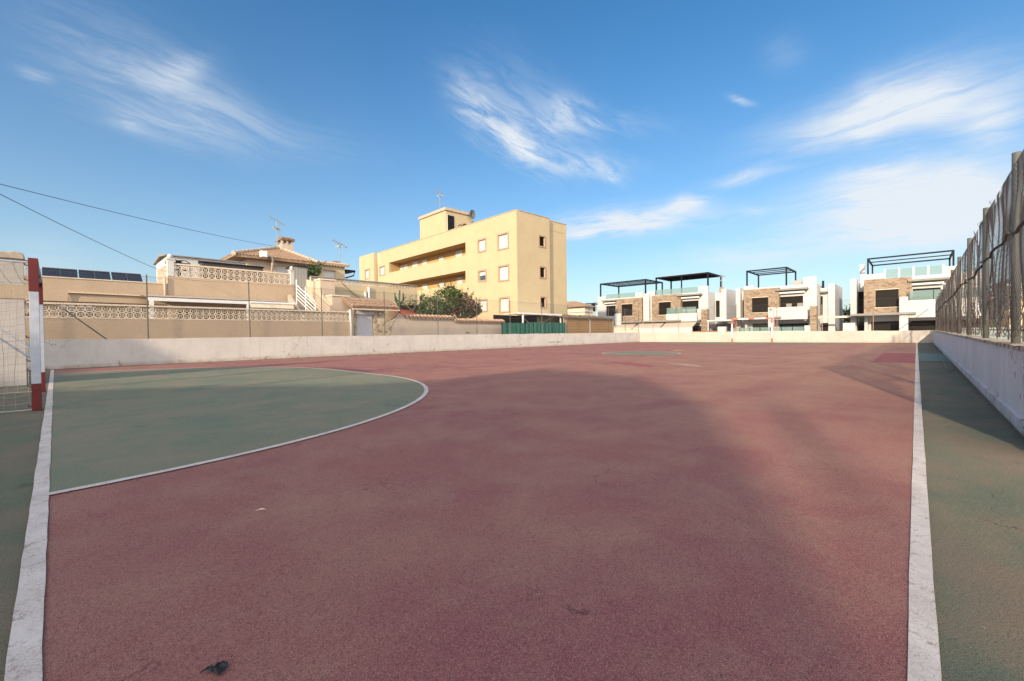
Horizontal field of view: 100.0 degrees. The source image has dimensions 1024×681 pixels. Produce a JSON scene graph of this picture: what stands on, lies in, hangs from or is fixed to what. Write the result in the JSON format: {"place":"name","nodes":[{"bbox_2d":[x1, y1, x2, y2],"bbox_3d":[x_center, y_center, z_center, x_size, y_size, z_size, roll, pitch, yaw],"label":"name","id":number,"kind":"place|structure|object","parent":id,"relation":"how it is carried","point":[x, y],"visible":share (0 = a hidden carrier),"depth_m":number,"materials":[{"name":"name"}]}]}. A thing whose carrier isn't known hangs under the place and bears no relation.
{"place":"outdoors","nodes":[
{"label":"outdoors","id":0,"kind":"place"},
{"bbox_2d":[412,289,428,311],"bbox_3d":[-6.252,-2.746,29.597,0.714,1.677,1.363,0,1,21],"label":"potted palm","id":1,"kind":"object","parent":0,"point":[421,296],"visible":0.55,"depth_m":29.63,"materials":[{"name":"green plant"}]},
{"bbox_2d":[418,297,435,314],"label":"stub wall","id":2,"kind":"structure","parent":0,"point":[424,300],"depth_m":32.31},
{"bbox_2d":[359,207,566,322],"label":"apartment block","id":3,"kind":"structure","parent":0,"point":[518,256],"depth_m":39.24,"materials":[{"name":"yellow paint"}]},
{"bbox_2d":[365,268,369,279],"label":"window","id":4,"kind":"structure","parent":3,"relation":"in","point":[367,270],"depth_m":54.32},
{"bbox_2d":[379,265,384,275],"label":"window","id":5,"kind":"structure","parent":3,"relation":"in","point":[382,267],"depth_m":52.47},
{"bbox_2d":[412,260,417,266],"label":"window","id":6,"kind":"structure","parent":3,"relation":"in","point":[414,263],"depth_m":49.60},
{"bbox_2d":[422,283,427,289],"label":"window","id":7,"kind":"structure","parent":3,"relation":"in","point":[424,285],"depth_m":48.23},
{"bbox_2d":[455,249,462,256],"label":"window","id":8,"kind":"structure","parent":3,"relation":"in","point":[459,252],"depth_m":43.55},
{"bbox_2d":[456,276,462,283],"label":"window","id":9,"kind":"structure","parent":3,"relation":"in","point":[459,279],"depth_m":43.44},
{"bbox_2d":[470,210,474,222],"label":"satellite dish","id":10,"kind":"object","parent":3,"relation":"attached to","point":[472,214],"visible":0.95,"depth_m":44.53,"materials":[{"name":"metal"}]},
{"bbox_2d":[477,237,485,252],"bbox_3d":[-2.662,-8.553,38.656,0.175,1.216,1.212,-2,1,-44],"label":"window","id":11,"kind":"structure","parent":3,"relation":"in","point":[482,243],"depth_m":38.74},
{"bbox_2d":[478,269,486,282],"bbox_3d":[-2.636,-5.813,38.706,0.175,1.088,1.213,-2,1,-44],"label":"window","id":12,"kind":"structure","parent":3,"relation":"in","point":[483,275],"depth_m":38.70,"materials":[{"name":"white glass"}]},
{"bbox_2d":[478,299,487,311],"bbox_3d":[-2.555,-3.140,38.696,0.175,1.177,1.235,-2,1,-44],"label":"window","id":13,"kind":"structure","parent":3,"relation":"in","point":[485,304],"depth_m":38.66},
{"bbox_2d":[497,231,508,250],"bbox_3d":[-0.727,-8.444,36.637,0.175,1.427,1.441,-2,1,-44],"label":"window","id":14,"kind":"structure","parent":3,"relation":"in","point":[503,239],"depth_m":36.71,"materials":[{"name":"plastic"}]},
{"bbox_2d":[498,264,508,281],"bbox_3d":[-0.672,-5.739,36.655,0.175,1.402,1.400,-2,1,-44],"label":"window","id":15,"kind":"structure","parent":3,"relation":"in","point":[504,271],"depth_m":36.71,"materials":[{"name":"plastic"}]},
{"bbox_2d":[499,296,509,312],"bbox_3d":[-0.616,-3.038,36.673,0.175,1.364,1.359,-2,1,-44],"label":"window","id":16,"kind":"structure","parent":3,"relation":"in","point":[505,304],"depth_m":36.69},
{"bbox_2d":[538,235,545,247],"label":"window","id":17,"kind":"structure","parent":3,"relation":"in","point":[540,239],"depth_m":37.61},
{"bbox_2d":[539,266,545,278],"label":"window","id":18,"kind":"structure","parent":3,"relation":"in","point":[541,270],"depth_m":37.65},
{"bbox_2d":[540,296,546,307],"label":"window","id":19,"kind":"structure","parent":3,"relation":"in","point":[541,297],"depth_m":37.75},
{"bbox_2d":[0,342,1023,680],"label":"court surround","id":20,"kind":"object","parent":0,"point":[974,460],"depth_m":2.26,"materials":[{"name":"concrete"}]},
{"bbox_2d":[0,251,26,386],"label":"frontage wall","id":21,"kind":"structure","parent":20,"relation":"on","point":[20,320],"depth_m":9.13,"materials":[{"name":"concrete"}]},
{"bbox_2d":[0,258,45,412],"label":"football goal","id":22,"kind":"object","parent":20,"relation":"on","point":[34,281],"visible":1,"depth_m":5.86,"materials":[{"name":"metal"}]},
{"bbox_2d":[4,370,53,680],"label":"goal line marking","id":23,"kind":"object","parent":20,"relation":"on","point":[24,658],"visible":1,"depth_m":1.69,"materials":[{"name":"paint"}]},
{"bbox_2d":[26,332,639,369],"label":"court wall","id":24,"kind":"structure","parent":20,"relation":"on","point":[72,353],"depth_m":18.91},
{"bbox_2d":[24,268,638,338],"bbox_3d":[-4.738,-1.474,25.388,0.056,2.460,51.946,0,1,43],"label":"chain link fence","id":25,"kind":"object","parent":24,"relation":"on","point":[249,310],"visible":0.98,"depth_m":18.77,"materials":[{"name":"metal"}]},
{"bbox_2d":[42,342,915,680],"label":"court surface","id":26,"kind":"object","parent":20,"relation":"on","point":[726,512],"visible":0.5,"depth_m":2.06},
{"bbox_2d":[200,660,227,674],"bbox_3d":[-0.850,0.933,1.236,0.063,0.020,0.048,-1,1,9],"label":"rag","id":27,"kind":"object","parent":26,"relation":"on","point":[218,668],"visible":1,"depth_m":1.22,"materials":[{"name":"black fabric"}]},
{"bbox_2d":[49,367,423,491],"bbox_3d":[-6.077,0.896,9.428,13.960,0.001,5.530,0,1,43],"label":"green goal area","id":28,"kind":"object","parent":26,"relation":"on","point":[109,425],"visible":0.97,"depth_m":5.56,"materials":[{"name":"paint"}]},
{"bbox_2d":[40,367,427,496],"bbox_3d":[-6.065,0.891,9.440,14.028,0.001,5.565,0,1,43],"label":"goal area marking","id":29,"kind":"object","parent":28,"relation":"on","point":[424,394],"visible":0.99,"depth_m":3.58,"materials":[{"name":"paint"}]},
{"bbox_2d":[613,362,654,367],"bbox_3d":[3.679,0.719,12.965,0.813,0.001,2.591,-1,1,-4],"label":"court patch","id":30,"kind":"object","parent":26,"relation":"on","point":[636,364],"visible":1,"depth_m":12.90,"materials":[{"name":"paint"}]},
{"bbox_2d":[604,352,678,354],"bbox_3d":[5.971,0.589,19.968,3.440,0.001,3.440,0,1,43],"label":"court marking line","id":31,"kind":"object","parent":26,"relation":"on","point":[642,353],"visible":0.85,"depth_m":19.76,"materials":[{"name":"paint"}]},
{"bbox_2d":[669,363,703,366],"bbox_3d":[5.102,0.708,12.478,0.569,0.001,1.947,-1,1,-8],"label":"court patch","id":32,"kind":"object","parent":26,"relation":"on","point":[691,365],"visible":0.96,"depth_m":12.26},
{"bbox_2d":[664,342,840,343],"bbox_3d":[18.325,0.218,34.702,14.100,0.001,5.600,0,1,43],"label":"green goal area","id":33,"kind":"object","parent":26,"relation":"on","point":[741,343],"visible":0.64,"depth_m":35.20,"materials":[{"name":"paint"}]},
{"bbox_2d":[872,353,914,362],"bbox_3d":[13.330,0.567,14.897,0.930,0.001,6.500,0,1,43],"label":"court patch","id":34,"kind":"object","parent":26,"relation":"on","point":[898,357],"visible":1,"depth_m":14.45,"materials":[{"name":"paint"}]},
{"bbox_2d":[731,318,774,341],"bbox_3d":[20.939,-0.877,37.320,3.172,2.098,1.169,0,1,43],"label":"football goal","id":35,"kind":"object","parent":20,"relation":"on","point":[772,325],"visible":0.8,"depth_m":37.12,"materials":[{"name":"white paint"}]},
{"bbox_2d":[640,330,933,342],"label":"court wall","id":36,"kind":"structure","parent":20,"relation":"on","point":[923,336],"depth_m":34.72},
{"bbox_2d":[642,297,930,331],"bbox_3d":[21.151,-1.992,36.901,21.402,2.501,0.045,0,1,43],"label":"wire fence","id":37,"kind":"object","parent":36,"relation":"on","point":[736,321],"visible":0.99,"depth_m":35.36,"materials":[{"name":"metal"}]},
{"bbox_2d":[907,343,941,680],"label":"touchline marking","id":38,"kind":"object","parent":20,"relation":"on","point":[924,664],"visible":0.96,"depth_m":1.65,"materials":[{"name":"paint"}]},
{"bbox_2d":[919,353,950,361],"bbox_3d":[14.452,0.555,14.733,0.730,0.001,5.800,0,1,43],"label":"court patch","id":39,"kind":"object","parent":20,"relation":"on","point":[931,356],"visible":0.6,"depth_m":14.35,"materials":[{"name":"paint"}]},
{"bbox_2d":[932,343,1023,442],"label":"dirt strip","id":40,"kind":"object","parent":20,"relation":"on","point":[978,392],"visible":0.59,"depth_m":5.05,"materials":[{"name":"green painted asphalt"},{"name":"acrylic sports coating"}]},
{"bbox_2d":[933,330,1023,435],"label":"court wall","id":41,"kind":"structure","parent":20,"relation":"on","point":[991,369],"depth_m":5.61,"materials":[{"name":"concrete"}]},
{"bbox_2d":[935,149,1023,346],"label":"chain link fence","id":42,"kind":"object","parent":41,"relation":"on","point":[1012,226],"visible":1,"depth_m":6.31,"materials":[{"name":"metal"}]},
{"bbox_2d":[963,312,1023,341],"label":"street railing","id":43,"kind":"object","parent":20,"relation":"on","point":[1002,329],"visible":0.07,"depth_m":12.56,"materials":[{"name":"metal"}]},
{"bbox_2d":[0,0,1023,330],"label":"sky","id":44,"kind":"structure","parent":0,"point":[729,138],"materials":[{"name":"blue"}]},
{"bbox_2d":[567,301,595,315],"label":"distant house","id":45,"kind":"structure","parent":0,"point":[589,308],"depth_m":74.85,"materials":[{"name":"paint"}]},
{"bbox_2d":[989,292,995,327],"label":"corner house","id":46,"kind":"structure","parent":0,"point":[993,325],"depth_m":46.76,"materials":[{"name":"ceramic"}]},
{"bbox_2d":[996,276,1023,326],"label":"corner house","id":47,"kind":"structure","parent":0,"point":[1004,322],"depth_m":39.20,"materials":[{"name":"ceramic"}]},
{"label":"ground","id":48,"kind":"structure","parent":0,"visible":0},
{"bbox_2d":[24,254,293,319],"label":"terrace house","id":49,"kind":"structure","parent":48,"relation":"on","point":[167,270],"depth_m":21.24,"materials":[{"name":"paint"}]},
{"bbox_2d":[42,267,77,277],"bbox_3d":[-20.211,-2.824,19.232,1.032,0.945,1.099,0,1,43],"label":"solar panel","id":50,"kind":"object","parent":49,"relation":"on","point":[70,272],"visible":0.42,"depth_m":19.34,"materials":[{"name":"glass"}]},
{"bbox_2d":[0,194,157,269],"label":"overhead cable","id":51,"kind":"object","parent":49,"relation":"attached to","point":[73,230],"visible":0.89,"depth_m":15.89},
{"bbox_2d":[78,269,110,279],"bbox_3d":[-19.443,-2.846,20.048,1.032,0.945,1.058,0,1,43],"label":"solar panel","id":52,"kind":"object","parent":49,"relation":"on","point":[80,271],"visible":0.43,"depth_m":20.16,"materials":[{"name":"glass"}]},
{"bbox_2d":[111,272,142,281],"bbox_3d":[-18.668,-2.868,20.871,1.032,0.945,1.090,0,1,43],"label":"solar panel","id":53,"kind":"object","parent":49,"relation":"on","point":[132,278],"visible":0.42,"depth_m":20.98,"materials":[{"name":"glass"}]},
{"bbox_2d":[176,260,190,276],"bbox_3d":[-16.754,-3.635,21.973,0.552,0.988,0.617,0,1,43],"label":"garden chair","id":54,"kind":"object","parent":49,"relation":"on","point":[183,263],"visible":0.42,"depth_m":22.04,"materials":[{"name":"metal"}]},
{"bbox_2d":[153,254,246,277],"bbox_3d":[-19.460,-4.087,26.815,4.370,2.022,3.983,0,1,43],"label":"terrace annex","id":55,"kind":"object","parent":49,"relation":"on","point":[159,261],"visible":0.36,"depth_m":25.00,"materials":[{"name":"paint"}]},
{"bbox_2d":[198,261,263,281],"bbox_3d":[-15.596,-3.745,23.984,0.780,1.160,3.004,0,1,43],"label":"outdoor cabinet","id":56,"kind":"object","parent":49,"relation":"on","point":[228,265],"visible":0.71,"depth_m":23.65,"materials":[{"name":"concrete"}]},
{"bbox_2d":[285,265,308,296],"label":"metal shed","id":57,"kind":"structure","parent":49,"relation":"on","point":[300,274],"depth_m":25.18,"materials":[{"name":"metal"}]},
{"bbox_2d":[25,301,353,339],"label":"garden wall","id":58,"kind":"structure","parent":48,"relation":"on","point":[339,327],"depth_m":17.89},
{"bbox_2d":[59,305,95,316],"bbox_3d":[-16.010,-0.686,15.863,0.050,1.250,0.961,0,1,43],"label":"ornamental lattice block balustrade","id":59,"kind":"object","parent":58,"relation":"attached to","point":[75,312],"depth_m":15.80,"materials":[{"name":"concrete"}]},
{"bbox_2d":[124,307,139,317],"bbox_3d":[-14.953,-0.716,16.987,0.050,1.250,0.526,0,1,43],"label":"privacy screen","id":60,"kind":"object","parent":58,"relation":"attached to","point":[132,314],"visible":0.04,"depth_m":16.99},
{"bbox_2d":[251,311,289,319],"bbox_3d":[-11.563,-0.812,20.589,0.050,1.250,1.710,0,1,43],"label":"privacy screen","id":61,"kind":"object","parent":58,"relation":"attached to","point":[269,314],"depth_m":20.51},
{"bbox_2d":[141,294,294,319],"bbox_3d":[-14.418,-0.542,21.451,2.430,3.358,6.011,0,1,43],"label":"patio awning","id":62,"kind":"object","parent":48,"relation":"on","point":[209,300],"visible":0.52,"depth_m":20.94,"materials":[{"name":"white paint"}]},
{"bbox_2d":[220,236,319,283],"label":"hip roof house","id":63,"kind":"structure","parent":48,"relation":"on","point":[284,255],"depth_m":30.47,"materials":[{"name":"ceramic"}]},
{"bbox_2d":[259,250,273,282],"bbox_3d":[-16.594,-4.940,29.263,0.572,2.140,1.327,-1,1,4],"label":"street lamp","id":64,"kind":"object","parent":63,"relation":"attached to","point":[264,254],"visible":0.9,"depth_m":28.93,"materials":[{"name":"metal"}]},
{"bbox_2d":[269,215,284,248],"bbox_3d":[-17.937,-8.176,32.798,1.152,2.836,0.844,-1,1,-36],"label":"tv antenna","id":65,"kind":"object","parent":63,"relation":"on","point":[277,228],"visible":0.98,"depth_m":32.75,"materials":[{"name":"metal"}]},
{"bbox_2d":[0,184,276,246],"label":"overhead cable","id":66,"kind":"object","parent":65,"relation":"attached to","point":[119,213],"visible":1,"depth_m":17.01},
{"bbox_2d":[276,264,291,272],"bbox_3d":[-16.280,-5.075,30.603,0.170,0.642,1.145,0,1,43],"label":"window","id":67,"kind":"structure","parent":63,"relation":"in","point":[281,269],"depth_m":30.57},
{"bbox_2d":[288,280,321,320],"bbox_3d":[-11.642,-1.163,24.211,5.230,4.450,1.030,0,1,43],"label":"outdoor stairs","id":68,"kind":"structure","parent":48,"relation":"on","point":[306,300],"depth_m":23.92,"materials":[{"name":"paint"}]},
{"bbox_2d":[306,278,349,320],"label":"stepped wall","id":69,"kind":"structure","parent":48,"relation":"on","point":[328,285],"depth_m":24.46,"materials":[{"name":"paint"}]},
{"bbox_2d":[307,258,326,280],"bbox_3d":[-12.426,-4.127,27.001,1.278,2.142,1.203,-1,1,2],"label":"ivy bush","id":70,"kind":"object","parent":69,"relation":"on","point":[313,270],"visible":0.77,"depth_m":26.85,"materials":[{"name":"green plant"}]},
{"bbox_2d":[309,261,354,283],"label":"yellow house","id":71,"kind":"structure","parent":48,"relation":"on","point":[334,269],"depth_m":33.51,"materials":[{"name":"paint"}]},
{"bbox_2d":[323,269,335,277],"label":"window","id":72,"kind":"structure","parent":71,"relation":"in","point":[330,273],"depth_m":33.27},
{"bbox_2d":[333,239,346,262],"bbox_3d":[-14.058,-7.321,35.040,0.887,1.976,1.183,0,1,43],"label":"tv antenna","id":73,"kind":"object","parent":71,"relation":"on","point":[338,242],"visible":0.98,"depth_m":34.98,"materials":[{"name":"metal"}]},
{"bbox_2d":[309,276,417,321],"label":"yellow boundary wall","id":74,"kind":"structure","parent":48,"relation":"on","point":[366,288],"depth_m":27.96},
{"bbox_2d":[342,297,399,335],"bbox_3d":[-8.083,-0.728,24.594,1.290,3.478,3.128,0,1,43],"label":"gate porch","id":75,"kind":"object","parent":48,"relation":"on","point":[367,315],"visible":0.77,"depth_m":24.30,"materials":[{"name":"stone"}]},
{"bbox_2d":[357,315,372,335],"bbox_3d":[-8.299,-0.266,24.204,0.050,2.371,0.983,0,1,43],"label":"door","id":76,"kind":"structure","parent":75,"relation":"in","point":[369,332],"depth_m":24.21,"materials":[{"name":"metal"}]},
{"bbox_2d":[394,290,403,313],"bbox_3d":[-7.058,-1.697,26.955,0.345,2.906,0.696,0,1,43],"label":"cactus","id":77,"kind":"object","parent":48,"relation":"on","point":[399,303],"visible":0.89,"depth_m":26.87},
{"bbox_2d":[394,308,415,315],"bbox_3d":[-6.980,-0.650,28.761,1.215,3.172,2.241,0,1,43],"label":"red canopy","id":78,"kind":"object","parent":48,"relation":"on","point":[404,310],"visible":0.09,"depth_m":28.82,"materials":[{"name":"fabric"}]},
{"bbox_2d":[402,297,419,311],"bbox_3d":[-6.798,-2.565,28.958,0.633,1.250,1.378,0,1,43],"label":"shrub","id":79,"kind":"object","parent":48,"relation":"on","point":[409,303],"visible":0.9,"depth_m":28.83,"materials":[{"name":"green plant"}]},
{"bbox_2d":[416,280,464,315],"bbox_3d":[-4.930,-2.856,30.186,2.074,2.931,3.991,0,1,43],"label":"oleander bush","id":80,"kind":"object","parent":48,"relation":"on","point":[447,292],"visible":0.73,"depth_m":29.87,"materials":[{"name":"green plant"}]},
{"bbox_2d":[385,313,504,335],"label":"tiled garden wall","id":81,"kind":"structure","parent":48,"relation":"on","point":[482,327],"depth_m":27.77,"materials":[{"name":"paint"}]},
{"bbox_2d":[444,287,482,318],"bbox_3d":[-3.577,-2.682,31.170,1.874,2.660,3.716,0,1,43],"label":"bougainvillea bush","id":82,"kind":"object","parent":48,"relation":"on","point":[465,312],"visible":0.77,"depth_m":30.85,"materials":[{"name":"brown plant"}]},
{"bbox_2d":[493,312,561,322],"bbox_3d":[2.813,-0.779,36.691,1.620,2.951,10.699,0,1,43],"label":"carport","id":83,"kind":"object","parent":48,"relation":"on","point":[522,318],"visible":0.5,"depth_m":35.06,"materials":[{"name":"white paint"}]},
{"bbox_2d":[501,321,565,333],"bbox_3d":[1.894,-0.346,33.544,0.134,2.200,7.598,0,1,43],"label":"green screen fence","id":84,"kind":"object","parent":48,"relation":"on","point":[523,329],"visible":0.37,"depth_m":33.12,"materials":[{"name":"fabric"}]},
{"bbox_2d":[548,314,613,332],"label":"panel shed","id":85,"kind":"structure","parent":48,"relation":"on","point":[587,326],"depth_m":38.89,"materials":[{"name":"wood"}]},
{"bbox_2d":[585,303,597,315],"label":"distant villa","id":86,"kind":"object","parent":48,"relation":"on","point":[593,304],"visible":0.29,"depth_m":76.42,"materials":[{"name":"paint"}]},
{"bbox_2d":[598,279,662,329],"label":"white villa","id":87,"kind":"object","parent":48,"relation":"on","point":[634,301],"visible":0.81,"depth_m":58.66,"materials":[{"name":"paint"}]},
{"bbox_2d":[607,306,615,315],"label":"window","id":88,"kind":"structure","parent":87,"relation":"in","point":[612,311],"depth_m":60.83,"materials":[{"name":"glass"}]},
{"bbox_2d":[636,272,735,330],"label":"white villa","id":89,"kind":"object","parent":48,"relation":"on","point":[688,299],"visible":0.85,"depth_m":53.42,"materials":[{"name":"paint"}]},
{"bbox_2d":[682,300,698,308],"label":"window","id":90,"kind":"structure","parent":89,"relation":"in","point":[684,303],"depth_m":53.23,"materials":[{"name":"glass"}]},
{"bbox_2d":[693,326,700,330],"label":"window","id":91,"kind":"structure","parent":89,"relation":"in","point":[695,328],"depth_m":53.70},
{"bbox_2d":[716,300,719,316],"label":"window","id":92,"kind":"structure","parent":89,"relation":"in","point":[717,302],"depth_m":53.32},
{"bbox_2d":[707,319,735,331],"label":"villa carport","id":93,"kind":"object","parent":48,"relation":"on","point":[728,326],"visible":0.25,"depth_m":51.47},
{"bbox_2d":[733,267,847,331],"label":"white villa","id":94,"kind":"object","parent":48,"relation":"on","point":[810,292],"visible":0.74,"depth_m":46.15,"materials":[{"name":"paint"}]},
{"bbox_2d":[742,300,743,317],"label":"door","id":95,"kind":"structure","parent":94,"relation":"in","point":[742,300],"depth_m":50.43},
{"bbox_2d":[753,323,767,326],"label":"window","id":96,"kind":"structure","parent":94,"relation":"in","point":[755,325],"depth_m":48.89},
{"bbox_2d":[780,296,802,306],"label":"window","id":97,"kind":"structure","parent":94,"relation":"in","point":[794,300],"depth_m":45.95,"materials":[{"name":"glass"}]},
{"bbox_2d":[779,323,807,326],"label":"window","id":98,"kind":"structure","parent":94,"relation":"in","point":[791,324],"depth_m":46.64,"materials":[{"name":"glass"}]},
{"bbox_2d":[820,296,822,314],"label":"window","id":99,"kind":"structure","parent":94,"relation":"in","point":[821,297],"depth_m":46.06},
{"bbox_2d":[821,323,827,330],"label":"window","id":100,"kind":"structure","parent":94,"relation":"in","point":[825,325],"depth_m":45.89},
{"bbox_2d":[842,304,858,329],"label":"round tree","id":101,"kind":"object","parent":48,"relation":"on","point":[846,312],"visible":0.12,"depth_m":51.75,"materials":[{"name":"green plant"}]},
{"bbox_2d":[848,250,981,332],"bbox_3d":[39.251,-3.944,42.162,9.350,8.185,10.500,0,1,43],"label":"white villa","id":102,"kind":"object","parent":48,"relation":"on","point":[885,287],"visible":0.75,"depth_m":39.88,"materials":[{"name":"paint"}]},
{"bbox_2d":[858,292,863,313],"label":"door","id":103,"kind":"structure","parent":102,"relation":"in","point":[860,294],"depth_m":44.34,"materials":[{"name":"glass"}]},
{"bbox_2d":[858,323,863,330],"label":"door","id":104,"kind":"structure","parent":102,"relation":"in","point":[860,328],"depth_m":44.41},
{"bbox_2d":[871,321,898,330],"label":"window","id":105,"kind":"structure","parent":102,"relation":"in","point":[880,325],"depth_m":41.47,"materials":[{"name":"glass"}]},
{"bbox_2d":[913,287,940,290],"bbox_3d":[37.477,-4.208,38.874,1.823,1.039,0.090,0,1,43],"label":"railing","id":106,"kind":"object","parent":102,"relation":"in","point":[938,287],"depth_m":38.82,"materials":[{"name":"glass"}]},
{"bbox_2d":[908,320,979,332],"bbox_3d":[38.863,-1.123,38.859,4.683,1.450,0.050,0,1,43],"label":"window","id":107,"kind":"structure","parent":102,"relation":"in","point":[930,325],"depth_m":39.61,"materials":[{"name":"glass"}]},
{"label":"pavement","id":108,"kind":"structure","parent":0,"visible":0},
{"bbox_2d":[768,307,773,326],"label":"gate pillar","id":109,"kind":"structure","parent":108,"relation":"on","point":[771,312],"depth_m":44.62,"materials":[{"name":"paint"}]},
{"label":"street","id":110,"kind":"structure","parent":0,"visible":0},
{"bbox_2d":[614,326,637,332],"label":"street wall","id":111,"kind":"structure","parent":110,"relation":"on","point":[629,331],"depth_m":54.81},
{"bbox_2d":[639,327,692,332],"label":"street wall","id":112,"kind":"structure","parent":110,"relation":"on","point":[670,329],"depth_m":51.12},
{"bbox_2d":[718,327,726,331],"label":"wall block","id":113,"kind":"structure","parent":110,"relation":"on","point":[723,329],"depth_m":46.85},
{"bbox_2d":[730,326,803,331],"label":"glass street fence","id":114,"kind":"object","parent":110,"relation":"on","point":[761,329],"visible":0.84,"depth_m":44.01,"materials":[{"name":"white"}]},
{"bbox_2d":[804,325,810,330],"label":"wall block","id":115,"kind":"structure","parent":110,"relation":"on","point":[807,327],"depth_m":41.58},
{"bbox_2d":[843,323,855,330],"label":"wall block","id":116,"kind":"structure","parent":110,"relation":"on","point":[849,326],"depth_m":39.38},
{"bbox_2d":[962,327,1021,340],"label":"grey street wall","id":117,"kind":"structure","parent":110,"relation":"on","point":[992,333],"depth_m":31.99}
]}

